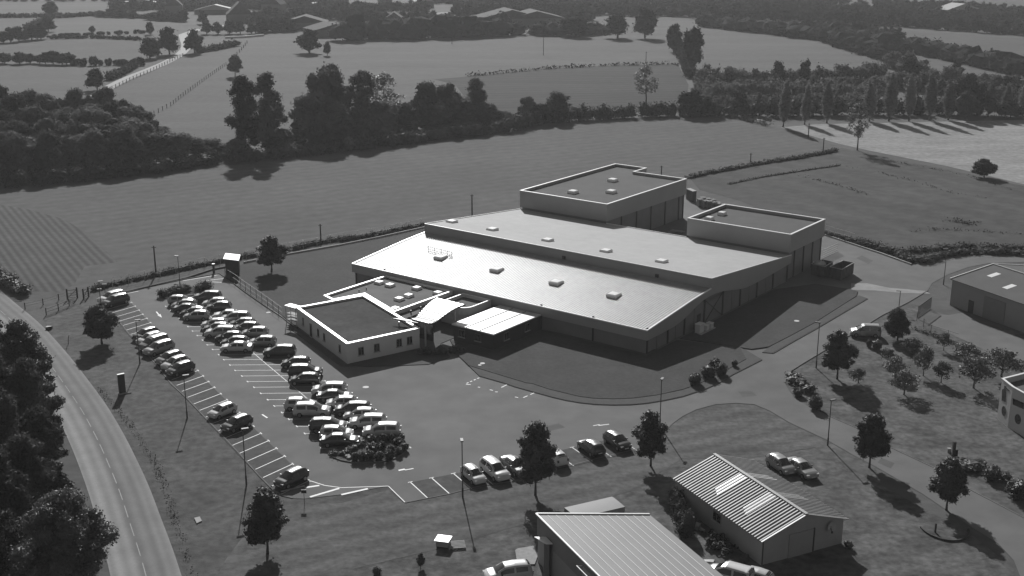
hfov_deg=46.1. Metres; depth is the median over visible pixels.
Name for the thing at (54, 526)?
tree
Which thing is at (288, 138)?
tree
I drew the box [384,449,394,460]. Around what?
shrub
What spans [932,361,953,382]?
orchard tree
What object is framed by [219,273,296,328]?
kerb
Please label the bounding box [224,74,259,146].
tree
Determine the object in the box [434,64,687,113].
meadow
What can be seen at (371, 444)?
shrub
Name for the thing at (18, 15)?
hedge
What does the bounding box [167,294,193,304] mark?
parked car
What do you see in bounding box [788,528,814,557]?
roller door
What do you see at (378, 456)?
shrub
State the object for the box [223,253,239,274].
bike shelter
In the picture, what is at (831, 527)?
satellite dish
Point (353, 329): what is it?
office building
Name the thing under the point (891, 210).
field
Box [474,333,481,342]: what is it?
window
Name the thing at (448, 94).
tree
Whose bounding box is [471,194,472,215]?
utility pole
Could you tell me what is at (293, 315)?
storage cage
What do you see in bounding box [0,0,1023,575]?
ground
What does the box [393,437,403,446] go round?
shrub
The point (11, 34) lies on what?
tree
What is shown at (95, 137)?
tree
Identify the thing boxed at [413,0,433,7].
farmhouse
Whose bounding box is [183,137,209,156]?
tree
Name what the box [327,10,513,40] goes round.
hedge
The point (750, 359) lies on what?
pavement
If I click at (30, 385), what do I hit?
tree
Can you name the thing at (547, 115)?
tree
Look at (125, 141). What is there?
tree
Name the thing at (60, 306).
wooden fence
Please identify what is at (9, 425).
tree
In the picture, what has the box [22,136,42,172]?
tree
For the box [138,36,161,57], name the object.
tree
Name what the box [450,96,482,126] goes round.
tree
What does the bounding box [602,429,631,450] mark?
parked car
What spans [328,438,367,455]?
ground cover
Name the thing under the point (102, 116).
tree
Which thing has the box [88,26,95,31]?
tree
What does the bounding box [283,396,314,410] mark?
parked car
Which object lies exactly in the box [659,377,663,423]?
street lamp
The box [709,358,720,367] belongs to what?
shrub
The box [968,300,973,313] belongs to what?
door
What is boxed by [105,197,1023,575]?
car park
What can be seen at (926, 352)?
orchard tree
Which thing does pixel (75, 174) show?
hedge
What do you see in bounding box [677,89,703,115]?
tree
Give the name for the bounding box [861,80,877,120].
poplar tree
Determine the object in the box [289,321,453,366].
pavement
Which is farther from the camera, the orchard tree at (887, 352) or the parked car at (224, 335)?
the parked car at (224, 335)
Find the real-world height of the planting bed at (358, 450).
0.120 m
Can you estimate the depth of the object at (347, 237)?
235.97 m
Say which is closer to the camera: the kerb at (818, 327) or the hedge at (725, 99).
the kerb at (818, 327)
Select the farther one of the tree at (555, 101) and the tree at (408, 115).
the tree at (555, 101)
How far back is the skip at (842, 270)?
206.57 m
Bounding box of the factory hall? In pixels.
[352,208,791,353]
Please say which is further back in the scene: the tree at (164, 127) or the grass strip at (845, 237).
the tree at (164, 127)
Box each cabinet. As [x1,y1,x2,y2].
[695,322,703,333]
[704,323,709,330]
[706,321,713,328]
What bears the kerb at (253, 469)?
on the ground at (202, 108)
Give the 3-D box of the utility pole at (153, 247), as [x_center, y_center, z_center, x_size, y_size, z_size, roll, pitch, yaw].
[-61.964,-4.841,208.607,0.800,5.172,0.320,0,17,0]
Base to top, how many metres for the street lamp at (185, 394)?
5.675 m
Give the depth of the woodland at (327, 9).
842.47 m
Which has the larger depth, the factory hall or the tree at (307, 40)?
the tree at (307, 40)
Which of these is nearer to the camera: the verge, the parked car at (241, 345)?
the verge
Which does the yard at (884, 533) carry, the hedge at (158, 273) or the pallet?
the pallet
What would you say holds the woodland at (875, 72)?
on the ground at (202, 108)
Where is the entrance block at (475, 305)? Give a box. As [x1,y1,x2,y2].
[399,293,491,323]
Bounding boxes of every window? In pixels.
[358,347,364,356]
[374,343,380,352]
[396,338,402,347]
[406,336,412,345]
[458,329,464,338]
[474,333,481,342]
[504,331,509,341]
[525,323,529,332]
[711,510,720,525]
[1002,386,1005,401]
[1002,406,1005,415]
[1013,398,1023,408]
[1015,414,1020,423]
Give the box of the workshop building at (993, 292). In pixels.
[950,263,1023,331]
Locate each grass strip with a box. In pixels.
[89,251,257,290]
[98,387,197,575]
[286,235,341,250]
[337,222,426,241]
[824,230,853,241]
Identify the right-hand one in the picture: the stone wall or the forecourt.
the forecourt
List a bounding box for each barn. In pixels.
[291,14,328,29]
[303,22,334,37]
[473,7,526,17]
[511,8,564,26]
[940,2,978,11]
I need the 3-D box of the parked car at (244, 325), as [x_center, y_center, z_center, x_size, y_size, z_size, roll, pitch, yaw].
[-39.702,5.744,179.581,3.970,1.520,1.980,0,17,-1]
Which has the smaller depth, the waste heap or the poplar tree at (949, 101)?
the waste heap
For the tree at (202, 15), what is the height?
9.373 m
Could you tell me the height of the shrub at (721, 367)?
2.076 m
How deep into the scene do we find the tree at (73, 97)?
341.79 m
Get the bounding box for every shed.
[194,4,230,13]
[673,453,848,565]
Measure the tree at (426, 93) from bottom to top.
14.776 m
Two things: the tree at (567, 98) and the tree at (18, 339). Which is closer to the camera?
the tree at (18, 339)
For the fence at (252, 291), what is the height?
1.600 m
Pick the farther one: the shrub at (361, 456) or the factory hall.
the factory hall
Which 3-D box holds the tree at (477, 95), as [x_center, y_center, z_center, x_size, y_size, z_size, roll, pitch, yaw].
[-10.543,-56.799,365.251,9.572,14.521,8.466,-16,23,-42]
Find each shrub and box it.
[350,452,357,460]
[358,452,365,461]
[365,449,373,459]
[367,434,377,441]
[368,441,375,449]
[372,443,380,453]
[372,566,382,575]
[374,451,383,460]
[379,432,387,441]
[379,441,386,449]
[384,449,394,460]
[386,444,395,450]
[388,433,395,441]
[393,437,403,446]
[394,446,403,454]
[396,432,404,439]
[400,443,408,450]
[681,508,695,534]
[688,372,701,384]
[700,364,716,377]
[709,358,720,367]
[715,362,727,374]
[731,359,737,366]
[740,553,750,562]
[792,387,804,396]
[808,394,822,410]
[844,540,853,549]
[866,338,872,346]
[871,339,881,350]
[956,456,984,472]
[981,464,1003,481]
[999,471,1012,481]
[1003,476,1023,500]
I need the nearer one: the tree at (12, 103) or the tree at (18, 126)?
the tree at (18, 126)
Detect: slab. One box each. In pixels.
[194,516,201,523]
[515,546,536,564]
[697,327,715,334]
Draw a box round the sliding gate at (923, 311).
[917,297,931,317]
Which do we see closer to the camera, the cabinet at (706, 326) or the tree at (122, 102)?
the cabinet at (706, 326)
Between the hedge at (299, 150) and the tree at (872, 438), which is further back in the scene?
the hedge at (299, 150)
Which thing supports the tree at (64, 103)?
on the ground at (202, 108)
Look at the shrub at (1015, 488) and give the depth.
126.79 m
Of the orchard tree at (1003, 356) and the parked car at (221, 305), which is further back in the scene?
the parked car at (221, 305)
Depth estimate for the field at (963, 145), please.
340.28 m
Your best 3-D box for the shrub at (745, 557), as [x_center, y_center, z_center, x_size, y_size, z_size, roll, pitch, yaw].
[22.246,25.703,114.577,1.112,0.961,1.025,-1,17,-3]
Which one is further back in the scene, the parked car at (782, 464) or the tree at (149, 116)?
the tree at (149, 116)
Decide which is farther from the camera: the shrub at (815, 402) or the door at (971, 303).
the door at (971, 303)
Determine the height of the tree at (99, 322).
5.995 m
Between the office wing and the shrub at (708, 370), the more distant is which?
the office wing
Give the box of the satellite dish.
[828,522,835,533]
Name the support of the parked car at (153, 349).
on the parking strip at (265, 458)
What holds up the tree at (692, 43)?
on the meadow at (748, 51)
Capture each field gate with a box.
[66,287,77,299]
[82,286,89,298]
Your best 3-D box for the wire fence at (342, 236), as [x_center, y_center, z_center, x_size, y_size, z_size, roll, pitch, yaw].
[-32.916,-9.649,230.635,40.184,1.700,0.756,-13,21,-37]
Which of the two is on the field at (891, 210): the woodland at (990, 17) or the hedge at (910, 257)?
the hedge at (910, 257)
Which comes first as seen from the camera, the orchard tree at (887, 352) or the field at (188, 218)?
the orchard tree at (887, 352)
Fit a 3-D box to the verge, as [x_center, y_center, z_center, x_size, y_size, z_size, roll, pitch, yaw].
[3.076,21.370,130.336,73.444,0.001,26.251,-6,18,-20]
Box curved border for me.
[920,523,969,541]
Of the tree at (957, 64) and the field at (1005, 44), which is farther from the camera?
the field at (1005, 44)
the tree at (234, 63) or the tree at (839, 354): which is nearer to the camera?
the tree at (839, 354)
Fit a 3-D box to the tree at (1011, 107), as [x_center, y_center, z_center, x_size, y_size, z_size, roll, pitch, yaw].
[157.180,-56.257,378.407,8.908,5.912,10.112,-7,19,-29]
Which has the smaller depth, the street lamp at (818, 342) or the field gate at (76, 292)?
the street lamp at (818, 342)
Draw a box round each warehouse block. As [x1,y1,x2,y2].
[519,163,686,229]
[687,204,824,278]
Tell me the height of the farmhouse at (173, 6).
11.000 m
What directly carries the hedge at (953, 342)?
on the lawn at (931, 419)
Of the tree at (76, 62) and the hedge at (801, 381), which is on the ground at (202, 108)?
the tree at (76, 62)
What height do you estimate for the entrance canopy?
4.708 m
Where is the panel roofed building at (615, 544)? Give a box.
[535,513,722,575]
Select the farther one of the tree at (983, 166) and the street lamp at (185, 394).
the tree at (983, 166)
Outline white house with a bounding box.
[997,372,1023,436]
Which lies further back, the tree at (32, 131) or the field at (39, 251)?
the tree at (32, 131)
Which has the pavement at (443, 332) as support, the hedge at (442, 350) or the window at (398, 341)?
the hedge at (442, 350)
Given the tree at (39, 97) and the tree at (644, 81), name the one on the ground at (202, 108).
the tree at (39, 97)
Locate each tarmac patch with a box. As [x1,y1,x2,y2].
[545,423,564,430]
[739,391,756,396]
[857,255,872,263]
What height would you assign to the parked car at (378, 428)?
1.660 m
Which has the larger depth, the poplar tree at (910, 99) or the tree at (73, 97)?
the poplar tree at (910, 99)
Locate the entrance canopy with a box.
[392,298,465,346]
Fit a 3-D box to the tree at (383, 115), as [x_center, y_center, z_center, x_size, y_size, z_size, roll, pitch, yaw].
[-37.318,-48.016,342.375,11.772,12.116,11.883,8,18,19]
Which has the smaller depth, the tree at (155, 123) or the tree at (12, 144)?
the tree at (12, 144)
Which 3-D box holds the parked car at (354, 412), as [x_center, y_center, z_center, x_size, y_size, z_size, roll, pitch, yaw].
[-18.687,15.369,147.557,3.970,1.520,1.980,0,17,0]
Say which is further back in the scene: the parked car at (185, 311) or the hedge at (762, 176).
the hedge at (762, 176)
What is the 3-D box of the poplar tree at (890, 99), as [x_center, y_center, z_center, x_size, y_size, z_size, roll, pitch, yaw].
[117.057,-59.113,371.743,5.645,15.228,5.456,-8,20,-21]
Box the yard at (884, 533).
[312,448,1014,575]
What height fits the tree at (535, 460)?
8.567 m
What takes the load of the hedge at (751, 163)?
on the field at (891, 210)
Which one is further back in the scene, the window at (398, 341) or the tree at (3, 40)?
the tree at (3, 40)
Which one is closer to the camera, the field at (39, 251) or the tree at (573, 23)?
the field at (39, 251)
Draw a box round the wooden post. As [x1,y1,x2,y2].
[951,441,957,456]
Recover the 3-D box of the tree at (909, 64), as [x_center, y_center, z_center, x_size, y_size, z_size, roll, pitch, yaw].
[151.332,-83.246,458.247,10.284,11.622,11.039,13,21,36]
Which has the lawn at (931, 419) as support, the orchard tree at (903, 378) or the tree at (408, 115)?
the orchard tree at (903, 378)
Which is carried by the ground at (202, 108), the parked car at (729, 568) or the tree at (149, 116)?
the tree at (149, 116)
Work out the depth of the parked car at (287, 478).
129.99 m
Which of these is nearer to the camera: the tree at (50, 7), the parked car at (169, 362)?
the parked car at (169, 362)
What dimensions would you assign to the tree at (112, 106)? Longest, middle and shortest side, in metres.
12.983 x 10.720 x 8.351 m
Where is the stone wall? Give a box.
[225,34,263,38]
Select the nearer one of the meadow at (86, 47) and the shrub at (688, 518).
the shrub at (688, 518)
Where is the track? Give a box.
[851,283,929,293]
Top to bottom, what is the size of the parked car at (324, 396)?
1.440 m
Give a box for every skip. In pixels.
[811,259,832,277]
[829,260,854,279]
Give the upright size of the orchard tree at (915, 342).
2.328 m
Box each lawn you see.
[44,302,430,575]
[225,228,424,325]
[450,330,745,398]
[680,284,857,349]
[786,305,1023,516]
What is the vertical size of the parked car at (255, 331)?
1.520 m
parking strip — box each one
[105,301,306,494]
[411,441,635,496]
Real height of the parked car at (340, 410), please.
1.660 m
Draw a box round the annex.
[452,305,540,349]
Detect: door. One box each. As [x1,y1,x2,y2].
[309,323,312,337]
[697,314,700,321]
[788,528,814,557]
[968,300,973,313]
[982,296,1005,324]
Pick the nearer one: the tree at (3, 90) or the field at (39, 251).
the field at (39, 251)
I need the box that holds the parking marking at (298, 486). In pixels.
[110,275,635,501]
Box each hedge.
[0,11,61,17]
[0,150,219,187]
[0,265,33,294]
[22,14,55,25]
[49,32,141,40]
[54,10,186,21]
[102,59,140,80]
[155,279,214,296]
[196,38,241,52]
[206,119,508,162]
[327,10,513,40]
[415,344,466,355]
[465,60,677,76]
[496,99,757,132]
[510,19,605,35]
[667,485,697,538]
[672,42,699,77]
[680,92,1023,117]
[684,147,838,177]
[692,12,903,60]
[703,79,883,98]
[706,110,773,125]
[713,91,882,105]
[728,164,840,183]
[785,370,817,392]
[815,20,912,52]
[853,236,1023,263]
[891,241,1023,252]
[904,34,1023,74]
[911,326,1023,371]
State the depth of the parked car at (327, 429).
141.57 m
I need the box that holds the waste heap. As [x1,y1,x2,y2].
[813,260,825,265]
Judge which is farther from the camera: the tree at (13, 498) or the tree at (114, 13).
the tree at (114, 13)
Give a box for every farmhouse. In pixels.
[164,0,182,12]
[225,1,251,22]
[261,0,286,12]
[385,11,402,20]
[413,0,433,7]
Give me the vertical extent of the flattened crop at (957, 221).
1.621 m
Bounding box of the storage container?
[686,188,696,201]
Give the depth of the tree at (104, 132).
298.55 m
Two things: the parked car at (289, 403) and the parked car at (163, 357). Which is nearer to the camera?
the parked car at (289, 403)
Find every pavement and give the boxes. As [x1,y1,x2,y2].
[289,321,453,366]
[458,329,761,404]
[762,295,866,353]
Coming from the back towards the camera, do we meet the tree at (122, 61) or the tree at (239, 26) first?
the tree at (239, 26)
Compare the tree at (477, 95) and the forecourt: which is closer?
the forecourt
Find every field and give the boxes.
[0,116,837,291]
[0,205,116,292]
[690,148,1023,263]
[781,120,1023,183]
[901,30,1023,55]
[903,53,1023,93]
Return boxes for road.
[0,290,180,575]
[90,35,189,95]
[179,25,223,34]
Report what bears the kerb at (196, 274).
on the car park
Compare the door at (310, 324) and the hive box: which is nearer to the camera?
the hive box
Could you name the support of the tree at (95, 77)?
on the ground at (202, 108)
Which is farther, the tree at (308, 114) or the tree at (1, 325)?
the tree at (308, 114)
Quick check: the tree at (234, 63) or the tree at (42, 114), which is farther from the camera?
the tree at (234, 63)
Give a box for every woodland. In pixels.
[106,0,348,32]
[334,0,436,21]
[433,0,690,20]
[677,0,1023,38]
[690,50,1023,100]
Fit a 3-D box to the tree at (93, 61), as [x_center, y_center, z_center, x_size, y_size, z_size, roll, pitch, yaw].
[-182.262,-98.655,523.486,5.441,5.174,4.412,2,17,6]
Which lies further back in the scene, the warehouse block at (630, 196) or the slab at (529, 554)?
the warehouse block at (630, 196)
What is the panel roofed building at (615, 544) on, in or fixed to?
on the yard at (884, 533)
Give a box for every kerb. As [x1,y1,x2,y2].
[118,320,292,498]
[125,266,224,291]
[125,273,218,292]
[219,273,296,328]
[243,226,424,263]
[328,450,404,463]
[405,449,636,502]
[479,360,761,404]
[773,298,867,353]
[784,290,927,381]
[815,410,1023,517]
[824,234,911,264]
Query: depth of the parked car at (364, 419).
144.52 m
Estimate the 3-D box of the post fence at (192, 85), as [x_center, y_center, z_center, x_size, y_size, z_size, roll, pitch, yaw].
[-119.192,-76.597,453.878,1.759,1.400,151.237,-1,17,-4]
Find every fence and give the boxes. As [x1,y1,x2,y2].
[24,293,64,308]
[45,297,76,314]
[111,53,183,87]
[111,254,221,287]
[158,64,224,112]
[224,268,281,314]
[246,218,423,259]
[821,243,837,258]
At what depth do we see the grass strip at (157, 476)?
132.28 m
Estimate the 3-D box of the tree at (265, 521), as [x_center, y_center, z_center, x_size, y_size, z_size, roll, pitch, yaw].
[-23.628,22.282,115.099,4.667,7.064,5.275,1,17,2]
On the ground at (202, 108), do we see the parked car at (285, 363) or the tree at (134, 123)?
the tree at (134, 123)
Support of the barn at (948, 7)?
on the ground at (202, 108)
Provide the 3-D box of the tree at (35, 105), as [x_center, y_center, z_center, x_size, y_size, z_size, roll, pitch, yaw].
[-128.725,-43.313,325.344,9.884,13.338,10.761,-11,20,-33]
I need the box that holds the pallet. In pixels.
[448,540,465,549]
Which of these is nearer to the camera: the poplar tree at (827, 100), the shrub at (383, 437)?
the shrub at (383, 437)
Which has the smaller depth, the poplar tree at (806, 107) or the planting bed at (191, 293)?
the planting bed at (191, 293)
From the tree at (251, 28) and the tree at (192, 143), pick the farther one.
the tree at (251, 28)
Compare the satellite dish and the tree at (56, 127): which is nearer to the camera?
the satellite dish
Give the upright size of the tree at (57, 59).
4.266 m
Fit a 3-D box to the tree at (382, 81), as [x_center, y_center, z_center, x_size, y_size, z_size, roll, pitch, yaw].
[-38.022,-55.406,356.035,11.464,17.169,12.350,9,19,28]
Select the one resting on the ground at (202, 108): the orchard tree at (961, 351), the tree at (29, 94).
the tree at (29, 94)
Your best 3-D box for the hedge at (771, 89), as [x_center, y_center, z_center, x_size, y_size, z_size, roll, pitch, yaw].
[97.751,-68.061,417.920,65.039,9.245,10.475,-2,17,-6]
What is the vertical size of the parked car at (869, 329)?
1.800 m
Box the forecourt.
[919,308,1023,361]
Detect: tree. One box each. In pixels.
[0,31,8,42]
[0,52,12,63]
[0,84,8,99]
[0,130,34,175]
[0,131,6,175]
[0,319,56,397]
[0,320,4,345]
[0,351,20,391]
[0,354,65,427]
[0,385,36,447]
[0,430,57,528]
[0,449,34,547]
[0,506,24,575]
[1,91,28,112]
[1,485,120,575]
[2,118,29,134]
[5,27,19,41]
[11,51,29,63]
[12,26,24,41]
[12,104,41,128]
[16,405,69,469]
[17,88,39,106]
[22,23,37,39]
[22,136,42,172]
[23,30,32,40]
[23,126,38,136]
[24,103,43,110]
[25,53,33,62]
[29,128,72,172]
[32,116,64,137]
[33,28,45,39]
[33,54,40,63]
[33,93,55,104]
[33,110,57,120]
[35,21,47,38]
[36,97,60,111]
[39,52,49,63]
[40,17,57,31]
[41,1,58,13]
[44,50,59,63]
[45,459,74,493]
[51,55,69,64]
[54,106,73,116]
[55,52,76,64]
[56,98,73,108]
[57,112,73,125]
[59,134,74,170]
[61,118,84,135]
[64,87,84,109]
[66,134,96,169]
[70,58,81,65]
[70,108,96,123]
[72,102,99,111]
[77,122,101,133]
[79,58,86,65]
[79,95,103,106]
[82,104,112,124]
[82,304,119,343]
[83,127,114,167]
[84,68,104,89]
[87,55,97,65]
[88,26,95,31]
[89,86,118,105]
[92,124,111,130]
[96,11,107,16]
[100,123,145,165]
[100,128,115,165]
[101,99,119,117]
[101,116,127,124]
[104,8,113,16]
[104,57,111,65]
[109,11,119,16]
[112,59,120,64]
[114,98,132,106]
[115,106,146,121]
[116,9,126,17]
[118,59,127,64]
[120,116,142,122]
[120,118,155,137]
[126,10,137,17]
[133,57,144,65]
[133,105,155,121]
[135,121,156,162]
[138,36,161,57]
[140,132,176,160]
[145,21,154,33]
[146,119,169,131]
[148,12,157,19]
[157,26,180,53]
[158,125,171,131]
[161,131,194,160]
[171,15,189,19]
[176,9,189,17]
[182,137,210,156]
[183,29,204,52]
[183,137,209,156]
[197,10,207,21]
[200,20,213,33]
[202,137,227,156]
[211,22,226,33]
[223,20,234,33]
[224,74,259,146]
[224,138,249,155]
[226,54,243,76]
[233,22,245,33]
[241,485,289,553]
[246,23,258,33]
[249,71,289,145]
[255,234,288,271]
[256,20,268,32]
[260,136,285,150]
[279,20,289,31]
[282,128,296,144]
[287,90,330,143]
[293,29,323,52]
[305,61,355,109]
[323,41,330,55]
[347,70,377,111]
[366,99,398,138]
[368,71,406,104]
[394,102,421,133]
[409,80,441,128]
[409,99,423,127]
[416,552,424,567]
[436,83,460,127]
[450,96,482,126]
[465,77,488,115]
[480,103,506,125]
[502,111,512,121]
[513,420,559,495]
[517,96,536,114]
[529,103,554,122]
[545,90,568,120]
[546,93,571,101]
[557,12,589,36]
[601,13,628,37]
[631,409,669,466]
[632,7,658,37]
[634,65,658,103]
[666,23,683,51]
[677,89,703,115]
[680,25,704,64]
[731,90,748,115]
[771,60,785,81]
[778,78,792,126]
[798,58,810,80]
[800,83,812,124]
[820,81,835,122]
[821,329,859,378]
[846,101,872,150]
[847,368,867,382]
[852,412,893,467]
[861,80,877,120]
[881,348,896,363]
[881,355,910,372]
[882,72,898,120]
[882,307,911,339]
[889,368,920,394]
[895,54,923,75]
[900,337,929,352]
[902,73,917,120]
[912,346,933,375]
[923,70,939,120]
[926,456,970,510]
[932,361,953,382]
[936,332,952,350]
[941,79,956,119]
[946,72,986,100]
[950,61,965,74]
[952,342,979,362]
[956,91,977,119]
[958,354,997,387]
[970,158,997,177]
[982,82,998,116]
[986,347,1023,376]
[995,100,1023,118]
[1001,83,1013,117]
[1018,86,1023,117]
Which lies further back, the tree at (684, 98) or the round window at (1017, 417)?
the tree at (684, 98)
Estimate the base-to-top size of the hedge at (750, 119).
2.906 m
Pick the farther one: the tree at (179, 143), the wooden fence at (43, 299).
the tree at (179, 143)
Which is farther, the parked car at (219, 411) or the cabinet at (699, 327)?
the cabinet at (699, 327)
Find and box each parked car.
[97,289,124,302]
[101,292,129,307]
[131,326,159,339]
[135,330,160,343]
[137,332,168,349]
[142,338,174,356]
[154,349,183,364]
[160,354,189,369]
[165,359,195,376]
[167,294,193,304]
[171,298,197,307]
[173,303,203,313]
[180,306,206,316]
[183,309,209,320]
[192,290,221,301]
[200,317,228,327]
[202,297,227,307]
[202,321,230,331]
[204,325,236,337]
[206,300,231,311]
[207,401,236,419]
[212,309,236,317]
[215,330,243,342]
[220,335,248,345]
[220,340,253,352]
[220,412,252,432]
[221,310,250,321]
[229,317,255,324]
[235,321,259,330]
[242,326,268,336]
[249,335,276,347]
[263,343,296,357]
[273,465,308,488]
[281,355,310,368]
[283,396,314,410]
[288,363,322,375]
[289,371,319,385]
[292,401,330,417]
[309,416,347,432]
[311,381,347,395]
[316,388,352,402]
[319,424,353,437]
[320,432,359,447]
[325,394,357,409]
[333,400,370,416]
[343,406,376,421]
[348,412,386,429]
[362,421,400,436]
[460,463,486,484]
[479,455,510,481]
[482,559,533,575]
[499,454,522,476]
[553,448,568,466]
[577,438,605,456]
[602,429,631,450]
[711,561,753,575]
[750,565,775,575]
[765,452,796,474]
[788,456,818,478]
[849,323,881,337]
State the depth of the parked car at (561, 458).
134.33 m
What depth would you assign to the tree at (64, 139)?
296.38 m
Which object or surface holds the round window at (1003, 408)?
in the white house
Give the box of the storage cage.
[285,303,298,326]
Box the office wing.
[323,275,452,314]
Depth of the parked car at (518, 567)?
110.79 m
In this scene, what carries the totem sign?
on the lawn at (199, 459)
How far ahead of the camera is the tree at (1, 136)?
288.80 m
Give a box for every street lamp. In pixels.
[135,319,140,363]
[182,374,188,417]
[241,427,248,484]
[460,438,463,497]
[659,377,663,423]
[815,321,820,367]
[827,398,835,445]
[943,248,947,284]
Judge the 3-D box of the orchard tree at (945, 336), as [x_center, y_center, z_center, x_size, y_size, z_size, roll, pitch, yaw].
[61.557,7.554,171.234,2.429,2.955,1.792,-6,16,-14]
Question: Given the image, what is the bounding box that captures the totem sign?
[117,373,126,394]
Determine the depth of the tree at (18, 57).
527.22 m
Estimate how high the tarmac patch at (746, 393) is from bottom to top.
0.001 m
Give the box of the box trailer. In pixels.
[564,497,624,512]
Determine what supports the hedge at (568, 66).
on the meadow at (598, 86)
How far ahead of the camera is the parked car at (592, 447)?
137.18 m
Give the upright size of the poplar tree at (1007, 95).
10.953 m
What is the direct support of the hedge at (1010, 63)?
on the ground at (202, 108)
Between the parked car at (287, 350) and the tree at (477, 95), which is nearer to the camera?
the parked car at (287, 350)
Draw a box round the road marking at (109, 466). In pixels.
[1,311,145,575]
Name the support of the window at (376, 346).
in the office building at (353, 329)
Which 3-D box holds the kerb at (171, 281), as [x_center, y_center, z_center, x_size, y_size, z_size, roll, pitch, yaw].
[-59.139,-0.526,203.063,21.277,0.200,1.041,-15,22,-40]
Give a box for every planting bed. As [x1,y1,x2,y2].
[159,286,211,298]
[332,436,405,461]
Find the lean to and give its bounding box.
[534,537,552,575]
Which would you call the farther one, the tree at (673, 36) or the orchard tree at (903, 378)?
the tree at (673, 36)
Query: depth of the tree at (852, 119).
322.30 m
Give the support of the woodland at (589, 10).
on the ground at (202, 108)
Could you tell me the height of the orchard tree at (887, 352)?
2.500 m
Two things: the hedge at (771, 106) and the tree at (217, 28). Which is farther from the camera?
the tree at (217, 28)
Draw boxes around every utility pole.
[151,246,156,271]
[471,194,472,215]
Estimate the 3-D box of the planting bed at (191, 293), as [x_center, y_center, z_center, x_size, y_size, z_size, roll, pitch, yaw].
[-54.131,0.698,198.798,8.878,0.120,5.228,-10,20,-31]
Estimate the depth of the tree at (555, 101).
370.52 m
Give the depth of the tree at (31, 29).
637.98 m
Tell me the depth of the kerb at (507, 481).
130.64 m
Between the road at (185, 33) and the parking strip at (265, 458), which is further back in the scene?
the road at (185, 33)
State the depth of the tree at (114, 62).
524.41 m
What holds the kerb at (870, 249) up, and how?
on the car park
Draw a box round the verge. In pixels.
[217,404,880,575]
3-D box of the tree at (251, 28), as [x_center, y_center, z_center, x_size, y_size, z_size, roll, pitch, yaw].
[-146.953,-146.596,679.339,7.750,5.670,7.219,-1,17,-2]
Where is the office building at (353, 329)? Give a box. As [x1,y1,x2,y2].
[296,295,419,363]
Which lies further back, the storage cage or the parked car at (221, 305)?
the parked car at (221, 305)
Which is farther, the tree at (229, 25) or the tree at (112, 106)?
the tree at (229, 25)
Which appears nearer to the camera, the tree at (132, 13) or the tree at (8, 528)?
the tree at (8, 528)
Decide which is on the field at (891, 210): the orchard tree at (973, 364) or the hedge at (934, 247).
the hedge at (934, 247)
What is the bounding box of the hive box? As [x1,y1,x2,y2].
[434,534,451,548]
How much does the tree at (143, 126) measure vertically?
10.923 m
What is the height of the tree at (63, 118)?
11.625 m
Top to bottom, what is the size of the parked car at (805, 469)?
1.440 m
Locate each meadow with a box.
[0,3,114,14]
[0,38,141,56]
[0,68,117,92]
[46,15,182,37]
[302,36,677,83]
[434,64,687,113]
[672,26,883,73]
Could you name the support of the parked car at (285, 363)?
on the car park
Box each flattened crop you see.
[805,174,866,194]
[874,158,1011,189]
[878,171,985,197]
[911,227,1021,233]
[941,217,981,225]
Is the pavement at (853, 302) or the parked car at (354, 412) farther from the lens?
the pavement at (853, 302)
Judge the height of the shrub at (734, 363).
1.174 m
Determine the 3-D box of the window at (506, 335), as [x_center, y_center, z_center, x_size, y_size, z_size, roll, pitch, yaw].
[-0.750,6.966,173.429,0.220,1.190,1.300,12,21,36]

